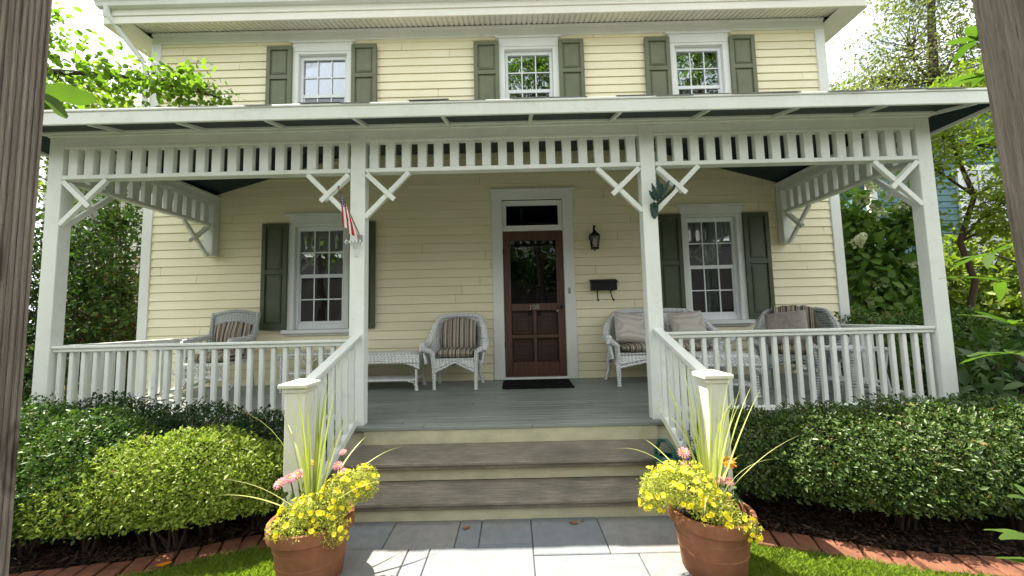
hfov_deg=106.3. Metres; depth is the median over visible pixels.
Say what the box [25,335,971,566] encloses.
ground
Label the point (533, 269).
door
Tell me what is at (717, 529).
potted plant
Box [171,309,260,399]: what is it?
wicker chair
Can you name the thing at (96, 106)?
background tree
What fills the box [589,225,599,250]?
wall lantern
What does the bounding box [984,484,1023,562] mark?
seedling
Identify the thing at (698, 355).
wicker coffee table
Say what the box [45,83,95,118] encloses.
leaf
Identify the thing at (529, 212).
transom window
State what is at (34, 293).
evergreen shrub
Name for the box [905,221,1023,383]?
viburnum shrub
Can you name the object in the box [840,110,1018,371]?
teal house
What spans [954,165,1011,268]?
window
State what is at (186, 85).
maple tree
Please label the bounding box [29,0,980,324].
sky
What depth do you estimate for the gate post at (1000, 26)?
0.52 m
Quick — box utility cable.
[903,64,981,87]
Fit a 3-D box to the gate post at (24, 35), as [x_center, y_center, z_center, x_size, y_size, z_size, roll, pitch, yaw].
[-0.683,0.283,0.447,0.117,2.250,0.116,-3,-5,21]
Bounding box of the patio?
[339,515,692,575]
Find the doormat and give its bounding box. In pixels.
[502,378,574,388]
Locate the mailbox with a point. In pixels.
(597, 285)
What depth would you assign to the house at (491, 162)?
5.23 m
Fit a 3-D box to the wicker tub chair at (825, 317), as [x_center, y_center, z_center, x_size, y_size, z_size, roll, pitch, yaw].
[3.311,0.684,4.469,0.925,0.934,0.757,-5,-6,38]
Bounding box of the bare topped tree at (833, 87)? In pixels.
[828,69,856,90]
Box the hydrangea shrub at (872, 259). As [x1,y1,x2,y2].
[839,181,949,377]
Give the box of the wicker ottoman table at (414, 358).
[368,350,427,390]
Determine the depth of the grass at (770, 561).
2.02 m
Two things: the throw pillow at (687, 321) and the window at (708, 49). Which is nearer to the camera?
the throw pillow at (687, 321)
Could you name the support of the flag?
attached to the house at (491, 162)
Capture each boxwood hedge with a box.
[17,389,326,514]
[678,390,1023,532]
[834,300,1019,399]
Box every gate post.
[0,0,51,575]
[972,0,1023,307]
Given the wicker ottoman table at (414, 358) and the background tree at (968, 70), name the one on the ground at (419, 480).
the background tree at (968, 70)
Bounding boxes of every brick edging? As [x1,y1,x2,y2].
[8,534,269,575]
[754,530,1023,575]
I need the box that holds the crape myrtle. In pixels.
[873,50,1012,387]
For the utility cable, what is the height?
3.226 m
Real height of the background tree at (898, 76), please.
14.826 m
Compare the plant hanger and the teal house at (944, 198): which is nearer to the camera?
the plant hanger
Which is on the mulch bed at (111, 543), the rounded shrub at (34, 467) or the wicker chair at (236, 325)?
the rounded shrub at (34, 467)
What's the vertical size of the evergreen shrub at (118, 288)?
3.976 m
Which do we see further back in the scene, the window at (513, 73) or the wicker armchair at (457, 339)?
the window at (513, 73)
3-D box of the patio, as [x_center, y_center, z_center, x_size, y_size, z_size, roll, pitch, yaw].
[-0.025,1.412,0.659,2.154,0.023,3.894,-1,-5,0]
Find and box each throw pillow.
[614,312,645,342]
[668,310,709,341]
[764,310,807,343]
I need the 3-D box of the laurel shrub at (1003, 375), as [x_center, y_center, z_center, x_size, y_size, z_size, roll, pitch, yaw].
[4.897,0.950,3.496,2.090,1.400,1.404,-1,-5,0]
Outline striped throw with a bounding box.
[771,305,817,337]
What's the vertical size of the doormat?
0.034 m
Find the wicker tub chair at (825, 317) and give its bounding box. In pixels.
[746,307,849,392]
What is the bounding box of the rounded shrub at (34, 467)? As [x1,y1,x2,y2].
[11,398,169,556]
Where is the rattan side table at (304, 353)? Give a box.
[278,351,335,392]
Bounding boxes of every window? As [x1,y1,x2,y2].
[81,183,103,219]
[280,212,348,335]
[289,39,356,103]
[495,34,560,98]
[502,200,561,225]
[664,30,731,94]
[675,203,755,325]
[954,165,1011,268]
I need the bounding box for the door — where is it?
[503,231,566,376]
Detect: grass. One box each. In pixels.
[117,544,275,575]
[748,540,1023,575]
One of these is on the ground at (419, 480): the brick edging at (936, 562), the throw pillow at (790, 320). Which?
the brick edging at (936, 562)
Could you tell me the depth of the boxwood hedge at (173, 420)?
2.89 m
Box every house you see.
[29,0,989,521]
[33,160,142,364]
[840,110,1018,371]
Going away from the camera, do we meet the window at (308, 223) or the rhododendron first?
the rhododendron
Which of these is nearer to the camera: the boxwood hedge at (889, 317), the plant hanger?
the plant hanger
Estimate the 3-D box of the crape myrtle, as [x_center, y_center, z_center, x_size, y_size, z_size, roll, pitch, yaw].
[6.417,-0.872,5.156,2.637,4.981,1.923,-1,-5,0]
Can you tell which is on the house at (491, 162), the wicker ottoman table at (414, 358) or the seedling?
the wicker ottoman table at (414, 358)
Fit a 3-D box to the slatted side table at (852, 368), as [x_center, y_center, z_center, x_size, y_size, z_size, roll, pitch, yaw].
[3.368,0.851,3.812,0.440,0.533,0.440,-1,-5,-8]
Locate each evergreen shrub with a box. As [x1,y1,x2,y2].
[22,185,142,406]
[22,196,114,407]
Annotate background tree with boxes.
[36,65,148,356]
[832,0,982,209]
[929,60,984,87]
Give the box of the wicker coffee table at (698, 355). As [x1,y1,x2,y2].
[686,352,761,397]
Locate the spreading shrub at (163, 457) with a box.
[13,420,286,555]
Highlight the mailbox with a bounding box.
[589,279,617,301]
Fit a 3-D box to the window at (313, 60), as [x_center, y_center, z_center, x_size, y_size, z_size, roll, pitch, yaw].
[-2.746,-2.830,5.639,0.990,1.565,0.267,-1,-5,0]
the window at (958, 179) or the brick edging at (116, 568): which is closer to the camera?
the brick edging at (116, 568)
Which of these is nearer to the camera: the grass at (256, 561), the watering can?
the grass at (256, 561)
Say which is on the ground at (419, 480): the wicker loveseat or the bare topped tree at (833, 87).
the bare topped tree at (833, 87)
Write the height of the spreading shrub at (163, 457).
0.749 m
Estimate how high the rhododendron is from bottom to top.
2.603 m
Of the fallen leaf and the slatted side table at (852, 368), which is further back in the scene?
the slatted side table at (852, 368)
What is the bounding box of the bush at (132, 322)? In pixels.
[26,248,140,399]
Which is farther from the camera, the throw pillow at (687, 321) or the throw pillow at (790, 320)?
the throw pillow at (687, 321)
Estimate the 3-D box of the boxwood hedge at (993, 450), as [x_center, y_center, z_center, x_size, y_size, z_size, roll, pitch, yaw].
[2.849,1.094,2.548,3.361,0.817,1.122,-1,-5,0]
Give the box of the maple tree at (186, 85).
[44,2,247,109]
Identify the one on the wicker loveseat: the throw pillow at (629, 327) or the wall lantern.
the throw pillow at (629, 327)
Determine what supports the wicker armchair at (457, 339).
on the house at (491, 162)
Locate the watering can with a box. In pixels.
[654,439,697,490]
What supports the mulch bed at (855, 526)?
on the ground at (419, 480)
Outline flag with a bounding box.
[337,185,362,241]
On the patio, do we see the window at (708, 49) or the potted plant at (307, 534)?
the potted plant at (307, 534)
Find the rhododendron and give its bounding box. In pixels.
[939,26,1023,363]
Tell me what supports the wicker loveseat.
on the house at (491, 162)
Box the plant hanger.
[649,177,675,218]
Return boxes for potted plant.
[226,380,398,575]
[619,372,794,575]
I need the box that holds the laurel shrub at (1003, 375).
[955,316,1023,434]
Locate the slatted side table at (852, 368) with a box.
[813,345,892,402]
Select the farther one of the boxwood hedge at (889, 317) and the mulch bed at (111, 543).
the boxwood hedge at (889, 317)
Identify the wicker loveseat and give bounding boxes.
[602,308,735,386]
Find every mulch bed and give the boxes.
[9,479,332,573]
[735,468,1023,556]
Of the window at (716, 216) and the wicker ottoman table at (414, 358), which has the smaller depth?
the wicker ottoman table at (414, 358)
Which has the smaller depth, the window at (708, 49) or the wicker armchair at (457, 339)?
the wicker armchair at (457, 339)
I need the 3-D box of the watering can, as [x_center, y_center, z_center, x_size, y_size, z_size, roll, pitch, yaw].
[1.142,1.230,2.660,0.184,0.327,0.377,1,-5,-30]
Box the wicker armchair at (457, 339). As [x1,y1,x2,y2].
[419,313,488,389]
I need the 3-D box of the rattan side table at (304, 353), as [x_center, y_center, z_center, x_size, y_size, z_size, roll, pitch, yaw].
[-2.491,1.053,4.877,0.742,0.475,0.428,-1,-5,0]
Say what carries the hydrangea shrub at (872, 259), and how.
on the ground at (419, 480)

